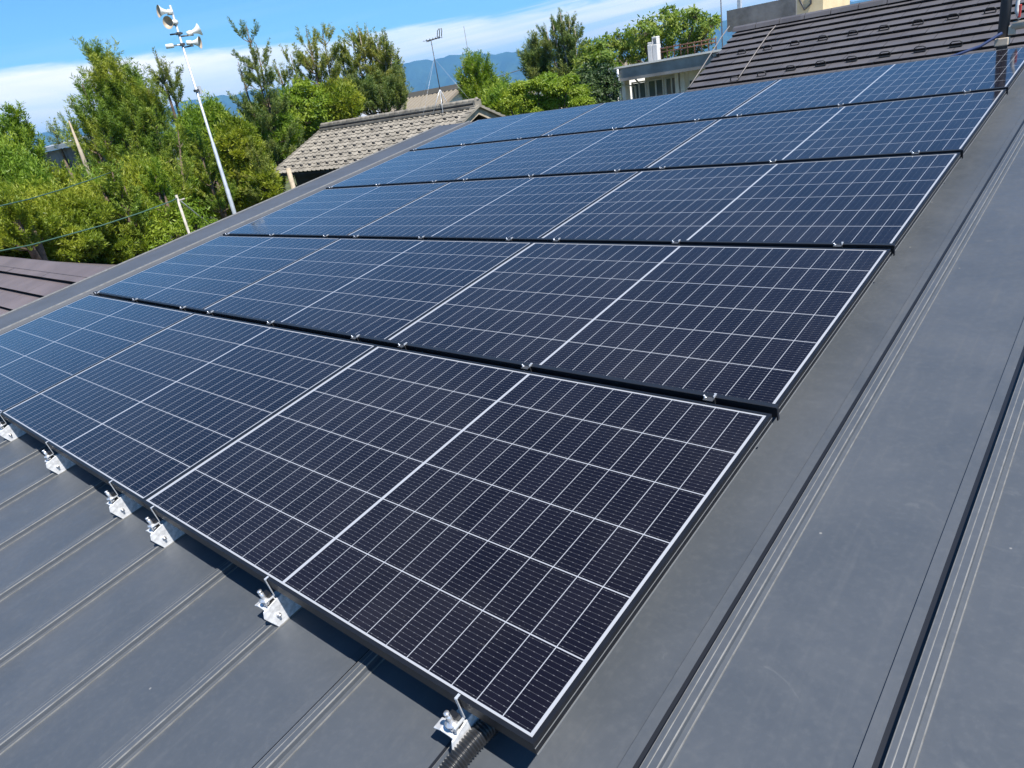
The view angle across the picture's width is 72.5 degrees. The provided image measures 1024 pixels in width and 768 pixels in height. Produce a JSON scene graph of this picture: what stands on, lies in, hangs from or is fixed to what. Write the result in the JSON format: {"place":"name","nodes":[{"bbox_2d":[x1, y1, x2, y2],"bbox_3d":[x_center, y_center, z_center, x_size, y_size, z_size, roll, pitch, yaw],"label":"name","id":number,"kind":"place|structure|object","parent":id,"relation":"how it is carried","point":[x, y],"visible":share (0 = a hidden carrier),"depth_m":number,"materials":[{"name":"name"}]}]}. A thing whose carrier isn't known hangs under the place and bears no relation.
{"place":"outdoors","nodes":[
{"label":"outdoors","id":0,"kind":"place"},
{"bbox_2d":[0,172,110,206],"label":"cable","id":1,"kind":"object","parent":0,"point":[53,191],"visible":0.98,"depth_m":10.48,"materials":[{"name":"green plastic"}]},
{"bbox_2d":[166,138,304,223],"bbox_3d":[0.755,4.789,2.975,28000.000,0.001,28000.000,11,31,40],"label":"ground","id":2,"kind":"structure","parent":0,"point":[287,187],"depth_m":70.03,"materials":[{"name":"green plant"}]},
{"bbox_2d":[0,186,48,260],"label":"pine tree","id":3,"kind":"object","parent":2,"relation":"on","point":[22,213],"visible":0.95,"depth_m":9.95,"materials":[{"name":"green plant"}]},
{"bbox_2d":[0,100,51,168],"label":"pine tree","id":4,"kind":"object","parent":2,"relation":"on","point":[24,131],"visible":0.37,"depth_m":13.48,"materials":[{"name":"green plant"}]},
{"bbox_2d":[0,130,63,198],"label":"shrub","id":5,"kind":"object","parent":2,"relation":"on","point":[15,159],"visible":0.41,"depth_m":12.36,"materials":[{"name":"green plant"}]},
{"bbox_2d":[0,172,67,260],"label":"shrub","id":6,"kind":"object","parent":2,"relation":"on","point":[50,230],"visible":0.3,"depth_m":10.64,"materials":[{"name":"green plant"}]},
{"bbox_2d":[0,256,115,314],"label":"brown roofed house","id":7,"kind":"structure","parent":2,"relation":"on","point":[23,281],"depth_m":7.14,"materials":[{"name":"metal"}]},
{"bbox_2d":[46,117,73,176],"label":"pine tree","id":8,"kind":"object","parent":2,"relation":"on","point":[66,162],"visible":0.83,"depth_m":35.56,"materials":[{"name":"green plant"}]},
{"bbox_2d":[42,159,86,191],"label":"pine tree","id":9,"kind":"object","parent":2,"relation":"on","point":[64,177],"visible":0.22,"depth_m":12.63,"materials":[{"name":"green plant"}]},
{"bbox_2d":[22,169,115,262],"bbox_3d":[-7.096,-0.887,12.224,1.539,5.564,2.124,-11,23,-3],"label":"shrub","id":10,"kind":"object","parent":2,"relation":"on","point":[77,208],"visible":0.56,"depth_m":11.31,"materials":[{"name":"green plant"}]},
{"bbox_2d":[41,159,112,190],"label":"shrub","id":11,"kind":"object","parent":2,"relation":"on","point":[88,173],"visible":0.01,"depth_m":13.20,"materials":[{"name":"green plant"}]},
{"bbox_2d":[68,121,91,176],"bbox_3d":[-9.720,-3.138,17.360,0.138,6.474,0.138,11,31,40],"label":"concrete pole","id":12,"kind":"object","parent":2,"relation":"on","point":[82,156],"visible":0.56,"depth_m":16.33,"materials":[{"name":"beige concrete"}]},
{"bbox_2d":[43,136,171,236],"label":"warehouse","id":13,"kind":"structure","parent":2,"relation":"on","point":[54,154],"depth_m":36.22,"materials":[{"name":"white metal"}]},
{"bbox_2d":[87,158,154,256],"bbox_3d":[-6.629,-1.369,13.181,0.802,5.560,0.886,11,31,40],"label":"pine tree","id":14,"kind":"object","parent":2,"relation":"on","point":[112,185],"visible":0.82,"depth_m":12.29,"materials":[{"name":"green plant"}]},
{"bbox_2d":[81,172,162,264],"bbox_3d":[-7.059,-1.307,13.431,1.607,5.375,2.093,-7,23,7],"label":"shrub","id":15,"kind":"object","parent":2,"relation":"on","point":[118,251],"visible":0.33,"depth_m":12.31,"materials":[{"name":"green plant"}]},
{"bbox_2d":[55,36,195,239],"bbox_3d":[-10.537,-5.451,20.232,2.798,8.706,3.175,11,31,40],"label":"pine tree","id":16,"kind":"object","parent":2,"relation":"on","point":[127,116],"visible":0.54,"depth_m":19.17,"materials":[{"name":"green plant"}]},
{"bbox_2d":[113,150,188,218],"bbox_3d":[-8.113,-2.776,16.906,1.862,5.667,1.727,11,31,40],"label":"shrub","id":17,"kind":"object","parent":2,"relation":"on","point":[174,178],"visible":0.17,"depth_m":15.86,"materials":[{"name":"green plant"}]},
{"bbox_2d":[137,156,186,239],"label":"pine tree","id":18,"kind":"object","parent":2,"relation":"on","point":[158,183],"visible":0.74,"depth_m":14.03,"materials":[{"name":"green plant"}]},
{"bbox_2d":[145,46,189,136],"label":"pine tree","id":19,"kind":"object","parent":2,"relation":"on","point":[163,76],"visible":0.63,"depth_m":22.41,"materials":[{"name":"green plant"}]},
{"bbox_2d":[138,196,220,251],"bbox_3d":[-6.161,-1.253,13.791,1.981,4.715,1.344,-2,24,18],"label":"shrub","id":20,"kind":"object","parent":2,"relation":"on","point":[163,235],"visible":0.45,"depth_m":12.88,"materials":[{"name":"green plant"}]},
{"bbox_2d":[175,195,189,233],"bbox_3d":[-5.283,-1.033,12.792,0.138,4.819,0.048,-19,25,-21],"label":"marker post","id":21,"kind":"object","parent":2,"relation":"on","point":[182,214],"visible":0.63,"depth_m":11.94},
{"bbox_2d":[0,198,176,251],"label":"cable","id":22,"kind":"object","parent":21,"relation":"attached to","point":[86,229],"visible":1,"depth_m":10.42,"materials":[{"name":"green plastic"}]},
{"bbox_2d":[179,199,210,223],"bbox_3d":[-5.692,-3.073,12.538,0.068,0.705,1.196,-9,23,1],"label":"cable","id":23,"kind":"object","parent":21,"relation":"attached to","point":[192,210],"visible":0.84,"depth_m":12.44,"materials":[{"name":"metal"}]},
{"bbox_2d":[156,5,235,213],"bbox_3d":[-7.980,-5.732,19.608,0.980,8.891,0.467,-21,26,-26],"label":"loudspeaker pole","id":24,"kind":"object","parent":2,"relation":"on","point":[169,22],"visible":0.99,"depth_m":18.35,"materials":[{"name":"metal"}]},
{"bbox_2d":[173,90,230,218],"bbox_3d":[-9.951,-5.967,23.254,2.157,7.096,3.020,11,31,40],"label":"shrub","id":25,"kind":"object","parent":2,"relation":"on","point":[194,115],"visible":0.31,"depth_m":22.21,"materials":[{"name":"green plant"}]},
{"bbox_2d":[185,127,238,218],"bbox_3d":[-8.725,-4.799,21.519,1.147,5.957,1.422,11,31,40],"label":"pine tree","id":26,"kind":"object","parent":2,"relation":"on","point":[210,168],"visible":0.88,"depth_m":20.83,"materials":[{"name":"green plant"}]},
{"bbox_2d":[196,105,283,220],"bbox_3d":[-8.432,-5.563,22.537,3.124,6.446,2.031,-5,23,12],"label":"shrub","id":27,"kind":"object","parent":2,"relation":"on","point":[233,130],"visible":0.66,"depth_m":21.31,"materials":[{"name":"green plant"}]},
{"bbox_2d":[230,135,276,204],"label":"pine tree","id":28,"kind":"object","parent":2,"relation":"on","point":[256,160],"visible":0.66,"depth_m":21.30,"materials":[{"name":"green plant"}]},
{"bbox_2d":[227,16,304,181],"bbox_3d":[-9.688,-9.431,27.944,2.627,9.664,2.916,11,31,40],"label":"pine tree","id":29,"kind":"object","parent":2,"relation":"on","point":[245,105],"visible":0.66,"depth_m":26.96,"materials":[{"name":"green plant"}]},
{"bbox_2d":[245,96,303,193],"bbox_3d":[-9.676,-8.318,28.737,2.560,7.012,3.366,5,27,31],"label":"shrub","id":30,"kind":"object","parent":2,"relation":"on","point":[281,129],"visible":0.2,"depth_m":27.70,"materials":[{"name":"green plant"}]},
{"bbox_2d":[286,168,295,188],"bbox_3d":[-6.707,-4.819,22.797,0.157,4.353,0.157,-1,24,20],"label":"timber post","id":31,"kind":"object","parent":2,"relation":"on","point":[290,177],"visible":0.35,"depth_m":22.02,"materials":[{"name":"beige wood"}]},
{"bbox_2d":[278,73,335,186],"bbox_3d":[-9.109,-9.443,30.509,4.390,7.499,2.994,-10,23,0],"label":"shrub","id":32,"kind":"object","parent":2,"relation":"on","point":[312,114],"visible":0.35,"depth_m":28.96,"materials":[{"name":"green plant"}]},
{"bbox_2d":[262,21,361,143],"bbox_3d":[-8.234,-10.787,30.858,3.716,9.401,3.286,-19,24,-20],"label":"pine tree","id":33,"kind":"object","parent":2,"relation":"on","point":[312,65],"visible":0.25,"depth_m":29.75,"materials":[{"name":"green plant"}]},
{"bbox_2d":[303,75,367,124],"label":"shrub","id":34,"kind":"object","parent":2,"relation":"on","point":[350,96],"visible":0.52,"depth_m":29.59,"materials":[{"name":"green plant"}]},
{"bbox_2d":[335,21,406,113],"bbox_3d":[-6.336,-12.573,34.234,3.467,9.429,2.198,-8,23,5],"label":"pine tree","id":35,"kind":"object","parent":2,"relation":"on","point":[383,57],"visible":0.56,"depth_m":32.69,"materials":[{"name":"green plant"}]},
{"bbox_2d":[345,59,413,115],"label":"pine tree","id":36,"kind":"object","parent":2,"relation":"on","point":[382,97],"visible":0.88,"depth_m":32.32,"materials":[{"name":"green plant"}]},
{"bbox_2d":[274,97,504,185],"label":"tiled house","id":37,"kind":"structure","parent":2,"relation":"on","point":[327,147],"depth_m":24.48,"materials":[{"name":"beige tile"}]},
{"bbox_2d":[419,28,468,128],"bbox_3d":[-2.383,-9.981,22.789,1.876,2.824,1.666,-10,23,0],"label":"tv aerial","id":38,"kind":"object","parent":37,"relation":"attached to","point":[438,37],"visible":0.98,"depth_m":22.59,"materials":[{"name":"grey metal"}]},
{"bbox_2d":[452,47,512,101],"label":"pine tree","id":39,"kind":"object","parent":2,"relation":"on","point":[472,86],"visible":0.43,"depth_m":28.15,"materials":[{"name":"green plant"}]},
{"bbox_2d":[481,77,521,115],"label":"shrub","id":40,"kind":"object","parent":2,"relation":"on","point":[491,99],"visible":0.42,"depth_m":23.39,"materials":[{"name":"green plant"}]},
{"bbox_2d":[0,70,1023,767],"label":"metal roof house","id":41,"kind":"structure","parent":2,"relation":"on","point":[840,584],"depth_m":1.65,"materials":[{"name":"grey metal"}]},
{"bbox_2d":[0,412,25,440],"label":"mounting foot","id":42,"kind":"object","parent":41,"relation":"attached to","point":[11,432],"visible":0.75,"depth_m":3.32},
{"bbox_2d":[0,294,193,417],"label":"solar panel","id":43,"kind":"object","parent":42,"relation":"on","point":[46,351],"visible":0.88,"depth_m":4.00,"materials":[{"name":"blue glass"}]},
{"bbox_2d":[0,313,376,507],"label":"solar panel","id":44,"kind":"object","parent":42,"relation":"on","point":[139,422],"visible":0.88,"depth_m":2.92,"materials":[{"name":"blue glass"}]},
{"bbox_2d":[42,441,74,473],"bbox_3d":[-1.893,0.292,2.893,0.075,0.149,0.112,11,39,40],"label":"mounting foot","id":45,"kind":"object","parent":41,"relation":"attached to","point":[58,463],"visible":0.84,"depth_m":2.88},
{"bbox_2d":[105,480,141,518],"bbox_3d":[-1.381,0.392,2.455,0.075,0.149,0.112,11,39,40],"label":"mounting foot","id":46,"kind":"object","parent":41,"relation":"attached to","point":[122,506],"visible":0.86,"depth_m":2.44},
{"bbox_2d":[145,506,184,547],"bbox_3d":[-1.126,0.442,2.236,0.075,0.149,0.112,11,39,40],"label":"mounting foot","id":47,"kind":"object","parent":41,"relation":"attached to","point":[164,533],"visible":0.81,"depth_m":2.22},
{"bbox_2d":[142,345,772,755],"bbox_3d":[-0.252,0.240,2.026,1.625,0.033,1.038,11,39,40],"label":"solar panel","id":48,"kind":"object","parent":47,"relation":"on","point":[500,549],"visible":1,"depth_m":1.78,"materials":[{"name":"black glass"}]},
{"bbox_2d":[255,576,301,625],"bbox_3d":[-0.614,0.542,1.798,0.075,0.149,0.112,11,39,40],"label":"mounting foot","id":49,"kind":"object","parent":41,"relation":"attached to","point":[278,608],"visible":0.83,"depth_m":1.78},
{"bbox_2d":[93,291,779,420],"bbox_3d":[-1.134,-0.282,3.403,4.886,0.039,0.019,11,39,40],"label":"row cover strip","id":50,"kind":"object","parent":41,"relation":"on","point":[752,405],"visible":0.74,"depth_m":2.41,"materials":[{"name":"black"}]},
{"bbox_2d":[98,236,339,308],"bbox_3d":[-2.038,-0.788,4.759,1.625,0.033,1.038,11,39,40],"label":"solar panel","id":51,"kind":"object","parent":50,"relation":"on","point":[208,273],"visible":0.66,"depth_m":4.67,"materials":[{"name":"blue glass"}]},
{"bbox_2d":[350,334,359,340],"bbox_3d":[-0.669,-0.194,2.986,0.031,0.037,0.034,11,39,40],"label":"clamp","id":52,"kind":"object","parent":50,"relation":"attached to","point":[355,338],"visible":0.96,"depth_m":2.98,"materials":[{"name":"grey metal"}]},
{"bbox_2d":[204,238,532,338],"bbox_3d":[-0.817,-0.550,3.713,1.625,0.033,1.038,11,39,40],"label":"solar panel","id":53,"kind":"object","parent":50,"relation":"on","point":[382,288],"visible":0.79,"depth_m":3.59,"materials":[{"name":"blue glass"}]},
{"bbox_2d":[397,342,406,349],"bbox_3d":[-0.436,-0.149,2.787,0.031,0.037,0.034,11,39,40],"label":"clamp","id":54,"kind":"object","parent":50,"relation":"attached to","point":[401,346],"visible":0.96,"depth_m":2.78,"materials":[{"name":"grey metal"}]},
{"bbox_2d":[521,363,532,371],"bbox_3d":[0.052,-0.054,2.369,0.031,0.037,0.034,11,39,40],"label":"clamp","id":55,"kind":"object","parent":50,"relation":"attached to","point":[527,368],"visible":0.96,"depth_m":2.36,"materials":[{"name":"grey metal"}]},
{"bbox_2d":[387,242,890,414],"bbox_3d":[0.404,-0.312,2.667,1.625,0.033,1.038,11,39,40],"label":"solar panel","id":56,"kind":"object","parent":50,"relation":"on","point":[761,323],"visible":0.95,"depth_m":2.48,"materials":[{"name":"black glass"}]},
{"bbox_2d":[703,393,716,403],"bbox_3d":[0.550,0.043,1.942,0.031,0.037,0.034,11,39,40],"label":"clamp","id":57,"kind":"object","parent":50,"relation":"attached to","point":[709,399],"visible":0.96,"depth_m":1.93,"materials":[{"name":"grey metal"}]},
{"bbox_2d":[434,693,479,749],"bbox_3d":[-0.102,0.642,1.359,0.075,0.149,0.112,11,39,40],"label":"mounting foot","id":58,"kind":"object","parent":41,"relation":"attached to","point":[457,725],"visible":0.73,"depth_m":1.33},
{"bbox_2d":[439,719,499,767],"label":"conduit","id":59,"kind":"object","parent":41,"relation":"attached to","point":[479,735],"visible":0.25,"depth_m":1.32,"materials":[{"name":"black plastic"}]},
{"bbox_2d":[223,233,894,255],"bbox_3d":[-0.478,-0.834,4.043,4.886,0.040,0.019,11,39,40],"label":"row cover strip","id":60,"kind":"object","parent":41,"relation":"on","point":[891,246],"visible":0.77,"depth_m":3.17,"materials":[{"name":"black"}]},
{"bbox_2d":[227,182,448,234],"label":"solar panel","id":61,"kind":"object","parent":60,"relation":"on","point":[340,211],"visible":0.71,"depth_m":5.32,"materials":[{"name":"blue glass"}]},
{"bbox_2d":[348,171,639,237],"bbox_3d":[-0.161,-1.101,4.353,1.625,0.033,1.038,11,39,40],"label":"solar panel","id":62,"kind":"object","parent":60,"relation":"on","point":[532,207],"visible":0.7,"depth_m":4.25,"materials":[{"name":"blue glass"}]},
{"bbox_2d":[671,239,680,244],"bbox_3d":[0.708,-0.605,3.010,0.031,0.037,0.034,11,39,40],"label":"clamp","id":63,"kind":"object","parent":60,"relation":"attached to","point":[675,243],"visible":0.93,"depth_m":3.00,"materials":[{"name":"grey metal"}]},
{"bbox_2d":[540,152,960,253],"bbox_3d":[1.060,-0.863,3.307,1.625,0.033,1.038,11,39,40],"label":"solar panel","id":64,"kind":"object","parent":60,"relation":"on","point":[875,200],"visible":0.9,"depth_m":3.16,"materials":[{"name":"blue glass"}]},
{"bbox_2d":[833,242,843,247],"bbox_3d":[1.206,-0.508,2.582,0.031,0.037,0.034,11,39,40],"label":"clamp","id":65,"kind":"object","parent":60,"relation":"attached to","point":[837,246],"visible":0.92,"depth_m":2.57,"materials":[{"name":"grey metal"}]},
{"bbox_2d":[326,149,963,188],"bbox_3d":[0.178,-1.385,4.684,4.886,0.039,0.019,11,39,40],"label":"row cover strip","id":66,"kind":"object","parent":41,"relation":"on","point":[777,161],"visible":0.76,"depth_m":3.90,"materials":[{"name":"black"}]},
{"bbox_2d":[330,138,534,186],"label":"solar panel","id":67,"kind":"object","parent":66,"relation":"on","point":[449,163],"visible":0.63,"depth_m":5.97,"materials":[{"name":"blue glass"}]},
{"bbox_2d":[457,119,718,178],"bbox_3d":[0.495,-1.652,4.994,1.625,0.033,1.038,11,39,40],"label":"solar panel","id":68,"kind":"object","parent":66,"relation":"on","point":[636,147],"visible":0.7,"depth_m":4.91,"materials":[{"name":"blue glass"}]},
{"bbox_2d":[646,89,1005,167],"bbox_3d":[1.717,-1.414,3.947,1.625,0.033,1.038,11,39,40],"label":"solar panel","id":69,"kind":"object","parent":66,"relation":"on","point":[953,121],"visible":0.88,"depth_m":3.83,"materials":[{"name":"blue glass"}]},
{"bbox_2d":[410,86,1008,150],"bbox_3d":[0.834,-1.937,5.324,4.886,0.039,0.019,11,39,40],"label":"row cover strip","id":70,"kind":"object","parent":41,"relation":"on","point":[914,97],"visible":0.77,"depth_m":4.62,"materials":[{"name":"black"}]},
{"bbox_2d":[414,103,602,148],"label":"solar panel","id":71,"kind":"object","parent":70,"relation":"on","point":[533,124],"visible":0.67,"depth_m":6.62,"materials":[{"name":"blue glass"}]},
{"bbox_2d":[541,79,778,135],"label":"solar panel","id":72,"kind":"object","parent":70,"relation":"on","point":[705,103],"visible":0.73,"depth_m":5.56,"materials":[{"name":"blue glass"}]},
{"bbox_2d":[725,46,1023,115],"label":"solar panel","id":73,"kind":"object","parent":70,"relation":"on","point":[984,70],"visible":0.82,"depth_m":4.50,"materials":[{"name":"blue glass"}]},
{"bbox_2d":[994,0,1015,49],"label":"safety post","id":74,"kind":"object","parent":41,"relation":"on","point":[1002,41],"visible":0.91,"depth_m":4.74,"materials":[{"name":"grey metal"}]},
{"bbox_2d":[951,32,1002,55],"bbox_3d":[2.418,-2.402,5.325,2.166,0.154,0.167,7,28,34],"label":"blue rope","id":75,"kind":"object","parent":74,"relation":"attached to","point":[982,44],"visible":0.25,"depth_m":4.79,"materials":[{"name":"blue fabric"}]},
{"bbox_2d":[1014,0,1019,19],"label":"white strap","id":76,"kind":"object","parent":74,"relation":"hanging from","point":[1016,10],"visible":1,"depth_m":4.67,"materials":[{"name":"paint"}]},
{"bbox_2d":[1018,4,1021,17],"bbox_3d":[3.397,-2.495,4.668,0.017,0.080,0.015,11,31,40],"label":"red strap","id":77,"kind":"object","parent":76,"relation":"hanging from","point":[1020,9],"visible":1,"depth_m":4.66,"materials":[{"name":"red"}]},
{"bbox_2d":[1012,20,1023,29],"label":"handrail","id":78,"kind":"object","parent":74,"relation":"attached to","point":[1019,24],"visible":1,"depth_m":4.70,"materials":[{"name":"silver metal"}]},
{"bbox_2d":[515,29,556,93],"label":"pine tree","id":79,"kind":"object","parent":2,"relation":"on","point":[535,63],"visible":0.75,"depth_m":33.27,"materials":[{"name":"green plant"}]},
{"bbox_2d":[498,69,596,114],"bbox_3d":[1.263,-5.077,18.284,2.520,5.843,1.505,-11,23,-3],"label":"clipped pine","id":80,"kind":"object","parent":2,"relation":"on","point":[564,91],"visible":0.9,"depth_m":17.20,"materials":[{"name":"green plant"}]},
{"bbox_2d":[536,7,585,77],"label":"pine tree","id":81,"kind":"object","parent":2,"relation":"on","point":[563,63],"visible":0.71,"depth_m":32.25,"materials":[{"name":"green plant"}]},
{"bbox_2d":[569,36,623,77],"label":"maple tree","id":82,"kind":"object","parent":2,"relation":"on","point":[596,52],"visible":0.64,"depth_m":27.92,"materials":[{"name":"green plant"}]},
{"bbox_2d":[574,58,622,103],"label":"shrub","id":83,"kind":"object","parent":2,"relation":"on","point":[600,81],"visible":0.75,"depth_m":22.41,"materials":[{"name":"green plant"}]},
{"bbox_2d":[599,3,722,81],"bbox_3d":[6.984,-13.468,32.814,5.736,7.984,4.722,-6,23,9],"label":"broadleaf tree","id":84,"kind":"object","parent":2,"relation":"on","point":[672,25],"visible":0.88,"depth_m":31.18,"materials":[{"name":"green plant"}]},
{"bbox_2d":[608,49,721,100],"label":"concrete building","id":85,"kind":"structure","parent":2,"relation":"on","point":[678,74],"depth_m":24.67,"materials":[{"name":"concrete"}]},
{"bbox_2d":[631,80,646,98],"bbox_3d":[4.857,-10.361,26.306,0.616,1.950,0.053,11,31,40],"label":"window","id":86,"kind":"structure","parent":85,"relation":"in","point":[641,88],"depth_m":26.01,"materials":[{"name":"white paint"}]},
{"bbox_2d":[647,36,660,61],"bbox_3d":[5.306,-12.469,26.015,0.411,0.860,0.300,11,31,40],"label":"roof vent","id":87,"kind":"object","parent":85,"relation":"on","point":[654,47],"visible":0.84,"depth_m":25.91,"materials":[{"name":"white metal"}]},
{"bbox_2d":[647,78,664,96],"bbox_3d":[5.382,-10.258,25.856,0.658,1.950,0.053,11,31,40],"label":"window","id":88,"kind":"structure","parent":85,"relation":"in","point":[655,88],"depth_m":25.59,"materials":[{"name":"grey glass"}]},
{"bbox_2d":[664,76,674,93],"bbox_3d":[5.870,-10.163,25.438,0.519,1.950,0.053,11,31,40],"label":"window","id":89,"kind":"structure","parent":85,"relation":"in","point":[669,83],"depth_m":25.22,"materials":[{"name":"glass"}]},
{"bbox_2d":[660,37,716,58],"bbox_3d":[6.370,-12.130,25.309,2.226,0.460,0.042,11,31,40],"label":"roof railing","id":90,"kind":"object","parent":85,"relation":"on","point":[687,47],"visible":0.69,"depth_m":25.22,"materials":[{"name":"metal"}]},
{"bbox_2d":[720,0,722,46],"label":"flag mast","id":91,"kind":"object","parent":2,"relation":"on","point":[721,22],"depth_m":28.33,"materials":[{"name":"grey metal"}]},
{"bbox_2d":[797,0,849,14],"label":"beige tower","id":92,"kind":"structure","parent":2,"relation":"on","point":[805,6],"depth_m":25.49,"materials":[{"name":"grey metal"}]},
{"bbox_2d":[686,0,1023,91],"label":"dark tiled house","id":93,"kind":"structure","parent":2,"relation":"on","point":[871,33],"depth_m":10.05,"materials":[{"name":"tile"}]},
{"bbox_2d":[689,26,729,86],"bbox_3d":[3.287,-5.460,11.581,0.034,0.820,2.077,7,28,34],"label":"roof rope","id":94,"kind":"object","parent":93,"relation":"on","point":[708,57],"visible":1,"depth_m":11.51,"materials":[{"name":"grey"}]},
{"bbox_2d":[737,25,775,79],"bbox_3d":[3.835,-5.209,10.943,0.040,0.678,1.700,9,29,38],"label":"roof rope","id":95,"kind":"object","parent":93,"relation":"on","point":[756,51],"visible":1,"depth_m":10.94,"materials":[{"name":"grey"}]},
{"bbox_2d":[384,84,466,111],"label":"distant house","id":96,"kind":"structure","parent":0,"point":[416,98],"depth_m":39.35,"materials":[{"name":"beige tile"}]},
{"bbox_2d":[0,0,858,134],"label":"sky","id":97,"kind":"structure","parent":0,"point":[39,55],"materials":[{"name":"blue"}]},
{"bbox_2d":[12,0,870,157],"bbox_3d":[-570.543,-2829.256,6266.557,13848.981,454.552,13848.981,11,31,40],"label":"mountain range","id":98,"kind":"structure","parent":0,"point":[418,73],"depth_m":7750.63,"materials":[{"name":"blue"}]},
{"bbox_2d":[430,56,556,93],"bbox_3d":[-0.464,-17.163,38.326,9.112,1.038,0.458,-19,25,-21],"label":"cable","id":99,"kind":"object","parent":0,"point":[490,78],"visible":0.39,"depth_m":37.55,"materials":[{"name":"metal"}]},
{"bbox_2d":[558,58,644,108],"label":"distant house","id":100,"kind":"structure","parent":0,"point":[640,79],"depth_m":52.28,"materials":[{"name":"white"}]},
{"bbox_2d":[727,0,796,31],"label":"stair block","id":101,"kind":"structure","parent":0,"point":[740,15],"depth_m":29.74,"materials":[{"name":"concrete"}]}
]}

